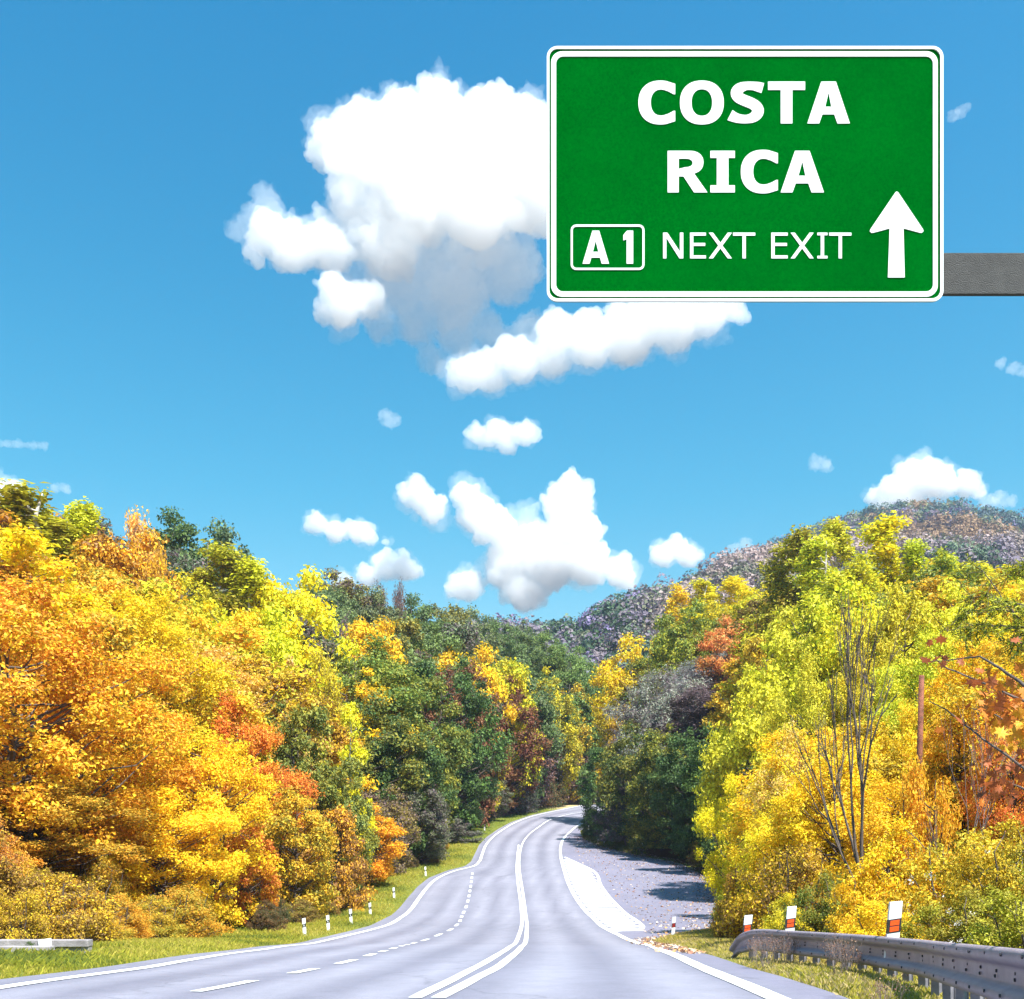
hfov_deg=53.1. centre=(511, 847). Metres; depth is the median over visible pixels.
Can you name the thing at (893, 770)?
maple tree
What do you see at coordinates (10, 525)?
poplar tree
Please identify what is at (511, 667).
tree
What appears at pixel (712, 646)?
tree
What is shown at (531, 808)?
bush
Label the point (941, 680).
maple tree
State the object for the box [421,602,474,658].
tree
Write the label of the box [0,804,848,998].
road
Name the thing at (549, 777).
tree
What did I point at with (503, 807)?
tree
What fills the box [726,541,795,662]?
poplar tree
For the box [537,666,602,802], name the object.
tree
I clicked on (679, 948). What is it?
fallen leaves
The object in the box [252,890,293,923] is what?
bush
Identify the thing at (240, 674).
maple tree
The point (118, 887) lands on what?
bush
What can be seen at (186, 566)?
tree
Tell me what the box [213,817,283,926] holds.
tree
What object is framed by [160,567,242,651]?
tree
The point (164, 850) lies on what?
maple tree
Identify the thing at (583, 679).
tree
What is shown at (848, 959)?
dry weed
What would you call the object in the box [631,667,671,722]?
tree
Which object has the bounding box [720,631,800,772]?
tree
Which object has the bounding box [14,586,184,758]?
tree
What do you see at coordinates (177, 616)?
tree
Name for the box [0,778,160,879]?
maple tree
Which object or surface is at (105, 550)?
tree
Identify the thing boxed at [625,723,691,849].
tree
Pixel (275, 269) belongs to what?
sky
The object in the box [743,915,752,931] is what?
delineator post
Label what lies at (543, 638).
tree
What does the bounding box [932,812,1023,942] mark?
bush
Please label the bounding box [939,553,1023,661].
tree
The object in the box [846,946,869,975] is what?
dry weed
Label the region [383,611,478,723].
tree
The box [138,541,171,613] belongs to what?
tree
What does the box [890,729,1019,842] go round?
maple tree
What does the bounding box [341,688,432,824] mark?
tree
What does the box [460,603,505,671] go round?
tree
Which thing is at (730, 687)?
tree
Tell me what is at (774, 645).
tree
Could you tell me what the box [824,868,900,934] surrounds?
bush
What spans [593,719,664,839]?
tree
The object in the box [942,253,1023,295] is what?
sign gantry
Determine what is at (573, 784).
tree
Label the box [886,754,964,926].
bush
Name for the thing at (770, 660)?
tree
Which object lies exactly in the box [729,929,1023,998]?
guard rail
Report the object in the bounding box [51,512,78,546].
tree
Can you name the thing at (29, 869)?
bush
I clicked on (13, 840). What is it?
bush
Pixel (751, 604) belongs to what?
tree
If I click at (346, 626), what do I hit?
tree
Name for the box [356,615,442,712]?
tree
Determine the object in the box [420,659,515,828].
tree
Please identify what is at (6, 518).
tree
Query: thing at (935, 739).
maple tree
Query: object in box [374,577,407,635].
tree
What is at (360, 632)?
tree
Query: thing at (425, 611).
tree
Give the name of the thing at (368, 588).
tree
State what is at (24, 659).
maple tree
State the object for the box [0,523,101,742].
tree
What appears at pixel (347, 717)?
birch tree
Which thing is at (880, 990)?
dry weed
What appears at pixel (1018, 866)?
bush
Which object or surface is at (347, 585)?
tree
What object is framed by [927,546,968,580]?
poplar tree
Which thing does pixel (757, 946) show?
dry weed
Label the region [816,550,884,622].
poplar tree
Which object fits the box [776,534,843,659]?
poplar tree
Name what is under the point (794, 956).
dry weed
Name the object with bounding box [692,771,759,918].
maple tree
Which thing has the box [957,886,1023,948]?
bush
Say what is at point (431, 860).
bush
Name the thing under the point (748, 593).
tree
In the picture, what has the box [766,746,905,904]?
maple tree
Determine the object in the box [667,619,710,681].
tree
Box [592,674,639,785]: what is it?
tree
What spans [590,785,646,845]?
bush
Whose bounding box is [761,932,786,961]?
dry weed
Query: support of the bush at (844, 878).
on the ground at (662, 854)
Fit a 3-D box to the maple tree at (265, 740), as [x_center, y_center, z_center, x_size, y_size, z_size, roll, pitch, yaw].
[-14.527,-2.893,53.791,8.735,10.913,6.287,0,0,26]
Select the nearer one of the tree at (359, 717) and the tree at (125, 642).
the tree at (125, 642)
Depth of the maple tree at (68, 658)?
35.93 m
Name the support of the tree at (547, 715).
on the ground at (662, 854)
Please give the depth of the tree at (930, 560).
90.23 m
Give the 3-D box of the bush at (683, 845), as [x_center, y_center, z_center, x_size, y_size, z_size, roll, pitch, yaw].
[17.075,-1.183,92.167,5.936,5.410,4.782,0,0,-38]
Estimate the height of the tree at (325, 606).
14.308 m
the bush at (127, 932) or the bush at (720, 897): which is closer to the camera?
the bush at (127, 932)
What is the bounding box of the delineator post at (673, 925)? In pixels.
[671,917,675,934]
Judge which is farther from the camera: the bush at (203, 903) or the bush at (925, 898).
the bush at (203, 903)
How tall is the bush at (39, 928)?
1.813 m
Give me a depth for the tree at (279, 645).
74.51 m
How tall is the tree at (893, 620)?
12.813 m
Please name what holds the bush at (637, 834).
on the ground at (662, 854)
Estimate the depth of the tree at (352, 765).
65.37 m
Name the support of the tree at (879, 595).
on the ground at (662, 854)
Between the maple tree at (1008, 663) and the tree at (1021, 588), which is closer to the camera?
the maple tree at (1008, 663)
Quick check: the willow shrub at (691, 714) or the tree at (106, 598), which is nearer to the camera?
the tree at (106, 598)
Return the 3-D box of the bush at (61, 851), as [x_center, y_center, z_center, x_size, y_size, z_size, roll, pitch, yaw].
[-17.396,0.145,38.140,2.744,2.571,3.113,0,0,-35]
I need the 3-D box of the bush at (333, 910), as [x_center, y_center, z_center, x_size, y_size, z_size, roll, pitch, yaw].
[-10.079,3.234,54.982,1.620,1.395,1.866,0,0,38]
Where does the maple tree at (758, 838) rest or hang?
on the ground at (662, 854)
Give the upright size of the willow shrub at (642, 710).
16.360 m
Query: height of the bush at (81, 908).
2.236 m
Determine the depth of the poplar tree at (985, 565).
81.31 m
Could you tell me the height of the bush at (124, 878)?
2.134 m
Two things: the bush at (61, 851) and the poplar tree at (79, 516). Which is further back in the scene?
the poplar tree at (79, 516)
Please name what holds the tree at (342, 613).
on the ground at (662, 854)
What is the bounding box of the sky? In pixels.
[0,0,1023,625]
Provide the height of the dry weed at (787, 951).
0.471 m
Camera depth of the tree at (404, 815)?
81.65 m
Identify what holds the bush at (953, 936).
on the ground at (662, 854)
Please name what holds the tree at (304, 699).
on the ground at (662, 854)
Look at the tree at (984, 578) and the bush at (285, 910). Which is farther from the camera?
the tree at (984, 578)
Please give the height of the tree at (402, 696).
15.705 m
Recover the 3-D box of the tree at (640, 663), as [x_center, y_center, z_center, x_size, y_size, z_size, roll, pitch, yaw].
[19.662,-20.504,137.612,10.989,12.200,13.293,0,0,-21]
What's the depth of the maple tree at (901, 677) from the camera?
41.82 m
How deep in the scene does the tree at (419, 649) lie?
150.62 m
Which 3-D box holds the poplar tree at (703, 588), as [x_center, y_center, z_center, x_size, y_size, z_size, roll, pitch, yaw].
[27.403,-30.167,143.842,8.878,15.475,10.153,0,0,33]
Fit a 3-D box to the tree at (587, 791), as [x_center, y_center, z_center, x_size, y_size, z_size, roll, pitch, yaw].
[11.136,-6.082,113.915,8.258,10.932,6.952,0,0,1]
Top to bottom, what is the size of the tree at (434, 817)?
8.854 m
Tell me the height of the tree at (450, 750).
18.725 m
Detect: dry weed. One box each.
[745,936,766,962]
[748,933,776,966]
[752,937,783,967]
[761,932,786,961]
[775,932,800,963]
[777,938,798,962]
[820,939,856,974]
[823,931,860,972]
[837,944,859,971]
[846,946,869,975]
[856,974,912,998]
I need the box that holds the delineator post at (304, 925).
[302,918,305,933]
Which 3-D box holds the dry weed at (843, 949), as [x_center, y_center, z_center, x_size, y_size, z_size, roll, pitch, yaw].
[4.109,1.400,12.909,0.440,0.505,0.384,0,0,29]
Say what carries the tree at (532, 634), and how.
on the ground at (662, 854)
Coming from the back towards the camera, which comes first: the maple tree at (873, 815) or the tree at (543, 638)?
the tree at (543, 638)
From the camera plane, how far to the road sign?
6.50 m
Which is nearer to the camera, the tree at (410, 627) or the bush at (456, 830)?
the bush at (456, 830)
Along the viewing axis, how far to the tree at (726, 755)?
63.03 m
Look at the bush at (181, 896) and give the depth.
37.05 m
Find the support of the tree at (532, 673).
on the ground at (662, 854)
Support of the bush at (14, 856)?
on the ground at (662, 854)
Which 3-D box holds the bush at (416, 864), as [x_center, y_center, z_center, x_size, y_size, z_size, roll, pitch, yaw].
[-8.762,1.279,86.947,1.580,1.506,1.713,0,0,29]
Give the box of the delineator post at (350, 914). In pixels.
[349,909,352,922]
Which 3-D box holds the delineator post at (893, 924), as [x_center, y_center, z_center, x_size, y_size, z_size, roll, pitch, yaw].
[4.601,1.000,12.357,0.154,0.730,0.066,5,0,4]
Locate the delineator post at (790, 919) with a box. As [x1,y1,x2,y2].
[784,906,796,944]
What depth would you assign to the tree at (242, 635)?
66.36 m
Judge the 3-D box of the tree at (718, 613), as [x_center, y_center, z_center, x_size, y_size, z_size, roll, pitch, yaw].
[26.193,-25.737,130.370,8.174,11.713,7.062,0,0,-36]
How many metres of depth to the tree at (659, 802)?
94.43 m
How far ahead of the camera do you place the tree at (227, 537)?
110.00 m
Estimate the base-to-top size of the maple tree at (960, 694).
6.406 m
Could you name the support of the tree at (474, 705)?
on the ground at (662, 854)
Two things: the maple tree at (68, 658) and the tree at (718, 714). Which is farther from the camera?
the tree at (718, 714)
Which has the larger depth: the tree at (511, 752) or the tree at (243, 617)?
the tree at (511, 752)
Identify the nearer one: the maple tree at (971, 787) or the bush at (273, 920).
the maple tree at (971, 787)
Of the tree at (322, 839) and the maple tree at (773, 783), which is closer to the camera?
the maple tree at (773, 783)
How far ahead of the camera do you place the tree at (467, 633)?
146.97 m
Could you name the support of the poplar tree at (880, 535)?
on the ground at (662, 854)
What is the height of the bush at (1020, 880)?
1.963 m
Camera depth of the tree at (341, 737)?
74.17 m
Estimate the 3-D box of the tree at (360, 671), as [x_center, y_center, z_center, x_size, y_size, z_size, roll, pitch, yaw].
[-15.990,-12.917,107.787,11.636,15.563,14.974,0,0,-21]
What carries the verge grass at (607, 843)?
on the ground at (662, 854)
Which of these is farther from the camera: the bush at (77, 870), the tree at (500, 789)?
the tree at (500, 789)
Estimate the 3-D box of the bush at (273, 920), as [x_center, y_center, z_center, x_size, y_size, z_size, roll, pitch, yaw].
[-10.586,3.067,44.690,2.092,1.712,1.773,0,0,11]
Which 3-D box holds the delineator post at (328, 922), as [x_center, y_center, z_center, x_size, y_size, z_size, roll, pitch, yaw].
[-8.098,3.410,45.102,0.141,0.899,0.061,-3,0,-4]
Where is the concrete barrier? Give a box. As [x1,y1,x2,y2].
[0,938,92,952]
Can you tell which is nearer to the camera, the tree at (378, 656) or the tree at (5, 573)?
the tree at (5, 573)
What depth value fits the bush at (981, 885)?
15.99 m
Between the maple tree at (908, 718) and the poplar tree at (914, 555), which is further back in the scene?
the poplar tree at (914, 555)
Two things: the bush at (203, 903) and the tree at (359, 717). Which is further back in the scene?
the tree at (359, 717)
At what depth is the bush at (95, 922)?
27.18 m
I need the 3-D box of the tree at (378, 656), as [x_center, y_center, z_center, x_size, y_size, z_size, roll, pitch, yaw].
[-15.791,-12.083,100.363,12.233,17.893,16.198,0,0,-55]
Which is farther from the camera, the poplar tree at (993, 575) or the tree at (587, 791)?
the tree at (587, 791)
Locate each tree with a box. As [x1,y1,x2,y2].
[0,478,92,569]
[0,508,35,532]
[0,509,75,605]
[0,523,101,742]
[0,532,55,597]
[0,568,204,858]
[0,571,79,759]
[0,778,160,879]
[1,668,210,875]
[3,579,235,800]
[13,613,187,824]
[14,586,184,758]
[32,551,107,595]
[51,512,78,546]
[53,496,107,576]
[65,526,197,614]
[69,563,158,615]
[71,568,195,699]
[72,782,241,916]
[94,513,139,554]
[119,576,218,653]
[120,728,284,926]
[121,504,173,596]
[123,506,210,594]
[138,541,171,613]
[147,656,281,833]
[155,516,266,597]
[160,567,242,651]
[163,546,239,610]
[172,637,275,803]
[181,689,324,860]
[185,539,269,654]
[187,616,306,711]
[188,642,342,801]
[194,600,271,674]
[197,522,252,587]
[202,600,324,695]
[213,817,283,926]
[220,554,310,667]
[234,602,344,673]
[238,564,360,694]
[241,654,335,778]
[243,699,357,894]
[247,781,340,918]
[259,652,311,695]
[274,802,377,910]
[280,694,365,811]
[285,594,343,633]
[289,581,350,615]
[296,610,362,698]
[304,750,381,890]
[308,631,425,759]
[310,643,355,735]
[311,721,383,798]
[315,587,361,641]
[317,565,387,624]
[326,667,419,788]
[327,614,408,682]
[328,656,429,788]
[328,699,373,777]
[332,584,408,650]
[332,701,377,889]
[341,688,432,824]
[342,657,397,694]
[348,585,396,617]
[352,802,408,885]
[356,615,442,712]
[359,784,424,873]
[362,712,461,858]
[369,665,474,839]
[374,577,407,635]
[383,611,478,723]
[383,777,453,863]
[384,592,461,658]
[405,654,516,827]
[411,640,429,653]
[412,650,432,659]
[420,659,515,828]
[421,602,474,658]
[429,622,503,730]
[432,641,519,748]
[450,736,503,834]
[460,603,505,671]
[465,721,515,775]
[466,718,510,814]
[473,674,555,815]
[476,614,529,663]
[486,654,544,798]
[488,774,513,818]
[492,657,541,681]
[500,619,546,678]
[501,651,566,805]
[507,761,539,812]
[508,631,548,670]
[525,666,584,797]
[526,629,568,693]
[526,728,564,807]
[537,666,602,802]
[548,643,601,693]
[553,735,598,803]
[557,682,606,801]
[568,672,609,802]
[575,745,635,831]
[585,631,668,741]
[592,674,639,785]
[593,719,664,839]
[605,704,639,759]
[616,655,697,718]
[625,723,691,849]
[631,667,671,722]
[646,751,698,845]
[648,595,736,703]
[651,720,719,853]
[654,581,699,639]
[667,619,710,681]
[673,726,756,865]
[677,576,723,647]
[691,614,760,696]
[691,667,809,883]
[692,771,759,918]
[693,599,736,662]
[700,654,771,759]
[708,575,756,631]
[712,607,803,696]
[713,597,769,660]
[714,725,876,870]
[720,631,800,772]
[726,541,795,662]
[727,806,812,886]
[728,578,800,620]
[729,793,836,912]
[732,596,762,640]
[737,720,846,897]
[740,592,860,755]
[743,639,795,714]
[750,713,915,867]
[755,644,861,760]
[757,523,824,654]
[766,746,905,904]
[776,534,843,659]
[782,583,908,890]
[785,570,909,738]
[798,515,862,608]
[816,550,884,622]
[816,632,917,754]
[823,775,957,886]
[830,578,952,735]
[837,598,919,662]
[847,510,923,609]
[850,698,957,848]
[858,628,985,753]
[866,583,911,609]
[881,554,981,593]
[886,704,1022,848]
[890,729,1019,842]
[893,564,986,623]
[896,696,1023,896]
[897,537,959,591]
[897,573,983,729]
[902,570,1023,677]
[903,641,1023,844]
[903,669,991,752]
[915,632,1022,737]
[916,576,1023,639]
[919,613,1023,810]
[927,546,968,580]
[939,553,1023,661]
[942,584,1023,674]
[943,569,1018,629]
[954,560,998,584]
[954,690,1023,869]
[968,648,1023,676]
[986,564,1023,583]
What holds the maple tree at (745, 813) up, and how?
on the ground at (662, 854)
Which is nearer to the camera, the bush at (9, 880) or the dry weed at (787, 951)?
the dry weed at (787, 951)
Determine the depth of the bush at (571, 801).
186.00 m
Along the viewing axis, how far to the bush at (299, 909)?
49.46 m
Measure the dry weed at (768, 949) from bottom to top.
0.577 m
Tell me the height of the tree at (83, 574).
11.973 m
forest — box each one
[465,526,1023,705]
[756,497,1023,547]
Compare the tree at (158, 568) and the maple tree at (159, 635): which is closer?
the maple tree at (159, 635)
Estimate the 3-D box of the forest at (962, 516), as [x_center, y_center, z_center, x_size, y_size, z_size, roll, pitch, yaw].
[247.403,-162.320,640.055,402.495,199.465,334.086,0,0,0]
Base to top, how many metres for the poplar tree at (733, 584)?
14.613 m
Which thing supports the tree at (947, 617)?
on the ground at (662, 854)
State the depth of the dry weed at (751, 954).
17.06 m
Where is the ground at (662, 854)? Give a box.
[0,518,1020,998]
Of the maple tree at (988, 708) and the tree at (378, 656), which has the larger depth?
the tree at (378, 656)
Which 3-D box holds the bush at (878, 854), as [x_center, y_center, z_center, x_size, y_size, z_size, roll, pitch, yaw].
[7.241,0.945,19.173,2.579,3.210,3.086,0,0,13]
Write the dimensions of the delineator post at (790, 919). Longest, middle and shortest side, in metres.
0.710 x 0.154 x 0.066 m
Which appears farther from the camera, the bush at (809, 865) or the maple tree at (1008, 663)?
the maple tree at (1008, 663)
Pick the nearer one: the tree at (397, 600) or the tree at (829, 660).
the tree at (829, 660)
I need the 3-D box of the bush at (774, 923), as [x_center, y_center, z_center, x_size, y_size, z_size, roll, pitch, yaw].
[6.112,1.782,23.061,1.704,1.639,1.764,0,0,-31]
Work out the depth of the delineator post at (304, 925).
41.98 m
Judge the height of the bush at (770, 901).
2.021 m
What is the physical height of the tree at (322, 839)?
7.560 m
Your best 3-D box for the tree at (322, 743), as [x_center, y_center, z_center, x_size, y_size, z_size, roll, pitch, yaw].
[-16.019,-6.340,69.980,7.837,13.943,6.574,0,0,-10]
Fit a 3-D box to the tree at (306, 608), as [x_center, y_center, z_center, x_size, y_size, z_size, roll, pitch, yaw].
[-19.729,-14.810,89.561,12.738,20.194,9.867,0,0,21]
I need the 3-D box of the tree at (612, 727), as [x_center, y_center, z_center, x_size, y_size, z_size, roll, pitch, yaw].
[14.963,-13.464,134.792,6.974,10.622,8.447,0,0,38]
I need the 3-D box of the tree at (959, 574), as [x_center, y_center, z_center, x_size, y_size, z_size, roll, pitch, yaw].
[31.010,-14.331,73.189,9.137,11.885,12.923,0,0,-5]
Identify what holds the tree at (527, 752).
on the ground at (662, 854)
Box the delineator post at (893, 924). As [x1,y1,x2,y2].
[884,901,902,957]
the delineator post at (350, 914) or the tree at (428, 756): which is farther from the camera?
the tree at (428, 756)
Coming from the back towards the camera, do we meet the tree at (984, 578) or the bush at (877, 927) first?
the tree at (984, 578)
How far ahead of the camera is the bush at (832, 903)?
23.58 m
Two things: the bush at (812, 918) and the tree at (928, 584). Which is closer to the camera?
the bush at (812, 918)
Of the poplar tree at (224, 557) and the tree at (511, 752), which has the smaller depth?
the poplar tree at (224, 557)
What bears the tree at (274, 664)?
on the ground at (662, 854)
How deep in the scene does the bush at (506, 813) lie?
156.72 m
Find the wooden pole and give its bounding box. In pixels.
[916,675,923,831]
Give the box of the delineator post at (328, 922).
[326,915,329,929]
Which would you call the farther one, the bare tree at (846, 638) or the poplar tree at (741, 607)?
the poplar tree at (741, 607)
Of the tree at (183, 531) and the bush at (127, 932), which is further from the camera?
the tree at (183, 531)
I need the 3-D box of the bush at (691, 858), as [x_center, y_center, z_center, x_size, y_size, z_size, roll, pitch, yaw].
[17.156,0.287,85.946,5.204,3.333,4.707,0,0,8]
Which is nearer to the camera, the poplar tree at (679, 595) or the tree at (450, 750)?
the tree at (450, 750)
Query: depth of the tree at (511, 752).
144.83 m
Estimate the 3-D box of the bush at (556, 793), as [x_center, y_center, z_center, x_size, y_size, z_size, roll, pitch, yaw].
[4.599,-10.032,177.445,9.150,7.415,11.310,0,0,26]
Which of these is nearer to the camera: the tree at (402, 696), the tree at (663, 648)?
the tree at (402, 696)
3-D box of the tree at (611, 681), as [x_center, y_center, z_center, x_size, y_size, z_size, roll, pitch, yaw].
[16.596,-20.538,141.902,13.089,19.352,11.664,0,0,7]
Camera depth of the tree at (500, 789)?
141.77 m
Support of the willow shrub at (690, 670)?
on the ground at (662, 854)
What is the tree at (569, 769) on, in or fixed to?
on the ground at (662, 854)
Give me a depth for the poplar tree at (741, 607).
126.79 m
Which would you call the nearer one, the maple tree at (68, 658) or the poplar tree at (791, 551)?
the maple tree at (68, 658)
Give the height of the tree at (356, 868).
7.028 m
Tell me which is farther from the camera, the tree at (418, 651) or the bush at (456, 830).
the tree at (418, 651)
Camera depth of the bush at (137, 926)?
32.56 m
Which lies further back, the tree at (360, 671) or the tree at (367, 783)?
the tree at (360, 671)
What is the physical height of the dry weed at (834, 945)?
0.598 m
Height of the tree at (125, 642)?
10.498 m
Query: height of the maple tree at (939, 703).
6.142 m
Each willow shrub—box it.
[586,655,718,781]
[632,681,725,743]
[649,634,741,708]
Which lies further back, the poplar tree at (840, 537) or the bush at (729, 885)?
the poplar tree at (840, 537)
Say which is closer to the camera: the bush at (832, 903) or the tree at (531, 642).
the bush at (832, 903)
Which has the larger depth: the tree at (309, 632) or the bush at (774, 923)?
the tree at (309, 632)
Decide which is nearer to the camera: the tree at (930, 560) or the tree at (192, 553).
the tree at (930, 560)
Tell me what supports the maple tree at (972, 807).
on the ground at (662, 854)
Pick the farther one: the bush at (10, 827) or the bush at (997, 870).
the bush at (10, 827)
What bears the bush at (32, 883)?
on the ground at (662, 854)
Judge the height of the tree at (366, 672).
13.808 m
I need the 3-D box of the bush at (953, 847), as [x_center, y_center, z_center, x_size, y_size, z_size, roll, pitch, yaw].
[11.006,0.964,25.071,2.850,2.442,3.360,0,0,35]
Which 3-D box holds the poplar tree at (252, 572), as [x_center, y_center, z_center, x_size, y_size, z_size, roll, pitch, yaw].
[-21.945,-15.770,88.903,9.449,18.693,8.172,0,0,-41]
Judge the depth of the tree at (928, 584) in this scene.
62.48 m
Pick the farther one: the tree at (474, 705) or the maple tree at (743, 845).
the tree at (474, 705)
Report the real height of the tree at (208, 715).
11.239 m
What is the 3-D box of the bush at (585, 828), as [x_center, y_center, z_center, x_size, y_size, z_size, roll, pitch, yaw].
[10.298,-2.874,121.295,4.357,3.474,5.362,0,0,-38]
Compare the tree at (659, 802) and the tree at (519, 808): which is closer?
the tree at (659, 802)
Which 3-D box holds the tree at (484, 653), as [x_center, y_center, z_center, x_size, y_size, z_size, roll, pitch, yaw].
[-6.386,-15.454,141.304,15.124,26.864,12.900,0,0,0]
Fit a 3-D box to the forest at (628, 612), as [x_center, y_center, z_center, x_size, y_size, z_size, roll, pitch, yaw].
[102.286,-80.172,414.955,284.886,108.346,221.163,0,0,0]
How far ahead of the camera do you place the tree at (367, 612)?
149.60 m
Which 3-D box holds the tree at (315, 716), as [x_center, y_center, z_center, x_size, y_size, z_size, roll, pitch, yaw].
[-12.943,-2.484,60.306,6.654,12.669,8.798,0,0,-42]
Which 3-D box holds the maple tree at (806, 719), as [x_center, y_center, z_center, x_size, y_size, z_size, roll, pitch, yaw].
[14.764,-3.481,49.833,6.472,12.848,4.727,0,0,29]
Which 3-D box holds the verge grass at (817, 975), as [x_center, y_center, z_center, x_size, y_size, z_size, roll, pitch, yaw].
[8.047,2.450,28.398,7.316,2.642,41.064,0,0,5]
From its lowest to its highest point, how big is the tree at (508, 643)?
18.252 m
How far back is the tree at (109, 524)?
95.90 m
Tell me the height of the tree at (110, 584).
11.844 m
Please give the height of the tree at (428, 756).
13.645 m
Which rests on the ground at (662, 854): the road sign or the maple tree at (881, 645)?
the maple tree at (881, 645)
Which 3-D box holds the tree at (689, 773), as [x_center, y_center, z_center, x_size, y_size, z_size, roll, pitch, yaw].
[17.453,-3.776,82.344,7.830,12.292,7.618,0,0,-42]
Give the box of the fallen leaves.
[568,836,722,953]
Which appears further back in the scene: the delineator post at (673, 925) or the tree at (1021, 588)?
the tree at (1021, 588)
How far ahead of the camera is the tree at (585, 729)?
184.89 m
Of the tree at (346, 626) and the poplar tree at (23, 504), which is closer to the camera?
the poplar tree at (23, 504)
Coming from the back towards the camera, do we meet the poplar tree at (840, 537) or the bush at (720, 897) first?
the poplar tree at (840, 537)
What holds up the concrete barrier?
on the ground at (662, 854)
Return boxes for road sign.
[547,46,942,301]
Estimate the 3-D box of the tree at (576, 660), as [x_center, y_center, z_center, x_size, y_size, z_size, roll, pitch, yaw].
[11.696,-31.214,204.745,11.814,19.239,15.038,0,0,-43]
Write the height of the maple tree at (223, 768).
9.217 m
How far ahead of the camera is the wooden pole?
19.96 m
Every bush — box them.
[0,808,48,867]
[0,827,28,917]
[0,830,30,878]
[0,889,54,938]
[1,821,25,847]
[3,867,71,932]
[12,848,39,879]
[20,827,74,875]
[20,872,122,941]
[53,872,109,933]
[64,848,114,888]
[78,911,135,940]
[81,853,133,914]
[85,868,131,912]
[106,892,155,938]
[121,885,237,937]
[130,894,188,938]
[158,879,229,936]
[244,899,288,931]
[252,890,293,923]
[279,897,324,922]
[309,899,340,915]
[402,857,419,868]
[420,845,439,862]
[445,818,484,842]
[500,808,510,815]
[511,793,539,812]
[535,774,570,807]
[555,780,585,803]
[576,810,603,835]
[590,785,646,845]
[623,811,675,850]
[666,811,702,858]
[686,833,720,867]
[708,884,742,934]
[709,845,760,937]
[711,842,839,940]
[752,891,804,916]
[758,892,813,931]
[778,868,849,932]
[808,888,852,930]
[824,868,885,898]
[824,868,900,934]
[830,812,952,932]
[837,899,935,940]
[869,826,1020,940]
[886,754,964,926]
[899,885,1023,946]
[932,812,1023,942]
[935,838,992,855]
[935,850,1023,938]
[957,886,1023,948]
[988,831,1023,876]
[1000,865,1023,948]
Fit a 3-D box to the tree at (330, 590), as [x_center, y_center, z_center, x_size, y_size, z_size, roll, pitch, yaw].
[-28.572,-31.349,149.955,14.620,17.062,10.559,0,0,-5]
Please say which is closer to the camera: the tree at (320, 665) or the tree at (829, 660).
the tree at (829, 660)
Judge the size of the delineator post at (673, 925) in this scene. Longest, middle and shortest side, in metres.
1.045 x 0.146 x 0.063 m
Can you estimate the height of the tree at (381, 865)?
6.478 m
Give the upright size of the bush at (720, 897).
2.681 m
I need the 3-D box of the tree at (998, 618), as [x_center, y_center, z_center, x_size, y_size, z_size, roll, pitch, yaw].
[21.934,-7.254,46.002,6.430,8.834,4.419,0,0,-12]
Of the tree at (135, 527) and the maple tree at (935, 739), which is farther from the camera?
the tree at (135, 527)
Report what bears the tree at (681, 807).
on the ground at (662, 854)
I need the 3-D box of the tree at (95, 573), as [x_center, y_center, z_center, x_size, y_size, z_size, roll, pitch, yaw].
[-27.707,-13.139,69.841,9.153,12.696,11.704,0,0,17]
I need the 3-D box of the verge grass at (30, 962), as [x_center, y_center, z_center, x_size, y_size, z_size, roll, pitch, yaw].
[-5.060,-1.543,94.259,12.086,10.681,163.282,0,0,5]
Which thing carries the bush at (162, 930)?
on the ground at (662, 854)
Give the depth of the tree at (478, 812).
122.40 m
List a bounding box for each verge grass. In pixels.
[0,808,559,978]
[580,830,656,854]
[652,927,986,998]
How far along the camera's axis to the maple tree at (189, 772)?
41.14 m
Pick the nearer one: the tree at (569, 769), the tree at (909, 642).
the tree at (909, 642)
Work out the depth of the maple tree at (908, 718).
31.80 m

